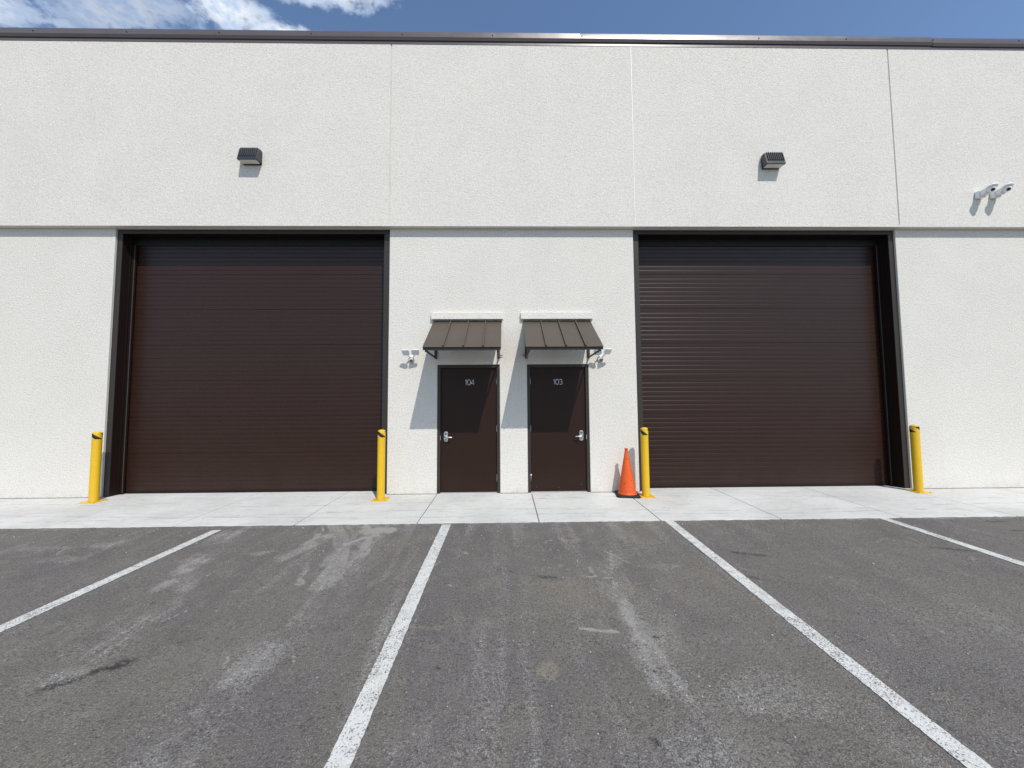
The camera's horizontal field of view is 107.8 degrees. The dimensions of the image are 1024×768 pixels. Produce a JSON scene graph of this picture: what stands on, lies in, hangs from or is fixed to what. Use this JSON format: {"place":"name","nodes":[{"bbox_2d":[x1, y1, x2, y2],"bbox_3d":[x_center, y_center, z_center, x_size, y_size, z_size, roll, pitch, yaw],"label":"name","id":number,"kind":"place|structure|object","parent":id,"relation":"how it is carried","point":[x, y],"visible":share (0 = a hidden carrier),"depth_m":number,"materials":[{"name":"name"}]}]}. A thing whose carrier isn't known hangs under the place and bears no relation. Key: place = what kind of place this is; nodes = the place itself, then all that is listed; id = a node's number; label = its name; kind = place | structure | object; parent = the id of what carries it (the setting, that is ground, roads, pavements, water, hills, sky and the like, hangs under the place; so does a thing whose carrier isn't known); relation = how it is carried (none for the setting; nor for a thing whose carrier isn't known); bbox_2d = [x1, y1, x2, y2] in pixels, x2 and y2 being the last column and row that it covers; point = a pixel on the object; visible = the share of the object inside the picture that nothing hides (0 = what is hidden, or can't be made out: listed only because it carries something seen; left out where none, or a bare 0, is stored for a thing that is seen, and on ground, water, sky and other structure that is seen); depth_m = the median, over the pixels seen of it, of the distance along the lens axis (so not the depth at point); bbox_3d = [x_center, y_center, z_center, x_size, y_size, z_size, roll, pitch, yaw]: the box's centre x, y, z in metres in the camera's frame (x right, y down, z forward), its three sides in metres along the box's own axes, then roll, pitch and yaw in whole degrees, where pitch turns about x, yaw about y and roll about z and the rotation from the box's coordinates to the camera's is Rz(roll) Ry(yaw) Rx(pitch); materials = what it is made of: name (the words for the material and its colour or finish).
{"place":"outdoors","nodes":[
{"label":"outdoors","id":0,"kind":"place"},
{"bbox_2d":[0,493,1023,767],"bbox_3d":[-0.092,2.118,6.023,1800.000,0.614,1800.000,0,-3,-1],"label":"asphalt lot","id":1,"kind":"structure","parent":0,"point":[262,647],"depth_m":2.37,"materials":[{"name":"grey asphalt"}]},
{"bbox_2d":[0,530,220,631],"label":"parking line","id":2,"kind":"object","parent":1,"relation":"on","point":[27,616],"visible":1,"depth_m":3.13,"materials":[{"name":"paint"}]},
{"bbox_2d":[324,524,450,767],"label":"parking line","id":3,"kind":"object","parent":1,"relation":"on","point":[344,750],"visible":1,"depth_m":2.12,"materials":[{"name":"paint"}]},
{"bbox_2d":[0,27,1023,498],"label":"warehouse building","id":4,"kind":"structure","parent":1,"relation":"on","point":[190,301],"depth_m":6.30,"materials":[{"name":"paint"}]},
{"bbox_2d":[103,229,389,496],"bbox_3d":[-4.299,-0.386,6.326,4.519,4.391,0.387,0,-3,-1],"label":"roll up door","id":5,"kind":"structure","parent":4,"relation":"in","point":[242,361],"depth_m":6.34,"materials":[{"name":"paint"}]},
{"bbox_2d":[237,147,261,164],"bbox_3d":[-4.304,-3.747,6.119,0.326,0.236,0.160,0,-3,-1],"label":"wall light","id":6,"kind":"object","parent":4,"relation":"attached to","point":[249,156],"visible":1,"depth_m":6.08,"materials":[{"name":"grey metal"}]},
{"bbox_2d":[401,349,418,362],"bbox_3d":[-1.634,-0.453,6.053,0.283,0.203,0.189,0,-3,-1],"label":"security light","id":7,"kind":"object","parent":4,"relation":"attached to","point":[414,352],"visible":1,"depth_m":6.01,"materials":[{"name":"white plastic"}]},
{"bbox_2d":[422,320,502,358],"bbox_3d":[-0.722,-0.756,5.779,1.147,0.636,0.838,0,-3,-1],"label":"awning","id":8,"kind":"object","parent":4,"relation":"attached to","point":[449,335],"visible":1,"depth_m":5.71,"materials":[{"name":"metal"}]},
{"bbox_2d":[437,365,499,493],"bbox_3d":[-0.710,0.729,6.148,1.024,2.094,0.152,0,-3,-1],"label":"entry door","id":9,"kind":"structure","parent":4,"relation":"in","point":[468,396],"depth_m":6.13,"materials":[{"name":"paint"}]},
{"bbox_2d":[527,364,589,492],"bbox_3d":[0.763,0.721,6.173,1.018,2.094,0.152,0,-3,-1],"label":"entry door","id":10,"kind":"structure","parent":4,"relation":"in","point":[557,394],"depth_m":6.16,"materials":[{"name":"paint"}]},
{"bbox_2d":[522,320,603,358],"bbox_3d":[0.745,-0.764,5.804,1.147,0.636,0.838,0,-3,-1],"label":"awning","id":11,"kind":"object","parent":4,"relation":"attached to","point":[563,335],"visible":1,"depth_m":5.72,"materials":[{"name":"metal"}]},
{"bbox_2d":[594,348,611,361],"bbox_3d":[1.474,-0.471,6.101,0.298,0.202,0.199,0,-3,-1],"label":"security light","id":12,"kind":"object","parent":4,"relation":"attached to","point":[600,357],"visible":0.93,"depth_m":6.07,"materials":[{"name":"white plastic"}]},
{"bbox_2d":[633,230,909,490],"bbox_3d":[4.326,-0.436,6.475,4.528,4.391,0.387,0,-3,-1],"label":"roll up door","id":13,"kind":"structure","parent":4,"relation":"in","point":[765,358],"depth_m":6.49,"materials":[{"name":"paint"}]},
{"bbox_2d":[761,152,785,169],"bbox_3d":[4.384,-3.763,6.267,0.326,0.236,0.160,0,-3,-1],"label":"wall light","id":14,"kind":"object","parent":4,"relation":"attached to","point":[773,161],"visible":1,"depth_m":6.23,"materials":[{"name":"grey metal"}]},
{"bbox_2d":[975,183,997,198],"bbox_3d":[7.955,-3.232,6.250,0.146,0.145,0.252,0,-3,-1],"label":"security camera","id":15,"kind":"object","parent":4,"relation":"attached to","point":[985,192],"visible":1,"depth_m":6.25,"materials":[{"name":"white plastic"}]},
{"bbox_2d":[990,183,1013,198],"bbox_3d":[8.220,-3.238,6.255,0.146,0.145,0.252,0,-3,-1],"label":"security camera","id":16,"kind":"object","parent":4,"relation":"attached to","point":[1002,190],"visible":0.96,"depth_m":6.25,"materials":[{"name":"white plastic"}]},
{"bbox_2d":[665,521,992,767],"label":"parking line","id":17,"kind":"object","parent":1,"relation":"on","point":[950,744],"visible":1,"depth_m":2.10,"materials":[{"name":"paint"}]},
{"bbox_2d":[880,518,1023,565],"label":"parking line","id":18,"kind":"object","parent":1,"relation":"on","point":[962,543],"visible":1,"depth_m":3.94,"materials":[{"name":"paint"}]},
{"bbox_2d":[0,485,1023,528],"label":"pavement","id":19,"kind":"structure","parent":0,"point":[125,510],"depth_m":5.28,"materials":[{"name":"concrete"}]},
{"bbox_2d":[78,431,108,503],"bbox_3d":[-6.393,1.267,5.731,0.224,1.075,0.224,0,-3,-1],"label":"bollard","id":20,"kind":"object","parent":19,"relation":"on","point":[95,468],"visible":1,"depth_m":5.70,"materials":[{"name":"yellow metal"}]},
{"bbox_2d":[371,429,389,501],"bbox_3d":[-2.013,1.240,5.747,0.224,1.075,0.224,0,-3,-1],"label":"bollard","id":21,"kind":"object","parent":19,"relation":"on","point":[380,497],"visible":1,"depth_m":5.70,"materials":[{"name":"yellow metal"}]},
{"bbox_2d":[615,448,640,497],"bbox_3d":[1.812,1.384,5.893,0.356,0.740,0.356,-1,-3,8],"label":"traffic cone","id":22,"kind":"object","parent":19,"relation":"on","point":[627,489],"visible":1,"depth_m":5.81,"materials":[{"name":"orange plastic"}]},
{"bbox_2d":[638,427,655,497],"bbox_3d":[2.083,1.217,5.840,0.224,1.075,0.224,0,-3,-1],"label":"bollard","id":23,"kind":"object","parent":19,"relation":"on","point":[645,463],"visible":0.98,"depth_m":5.80,"materials":[{"name":"yellow metal"}]},
{"bbox_2d":[905,425,931,493],"bbox_3d":[6.509,1.194,6.009,0.224,1.075,0.224,0,-3,-1],"label":"bollard","id":24,"kind":"object","parent":19,"relation":"on","point":[916,459],"visible":1,"depth_m":5.97,"materials":[{"name":"yellow metal"}]},
{"bbox_2d":[0,0,1023,38],"label":"sky","id":25,"kind":"structure","parent":0,"point":[888,18],"materials":[{"name":"blue"}]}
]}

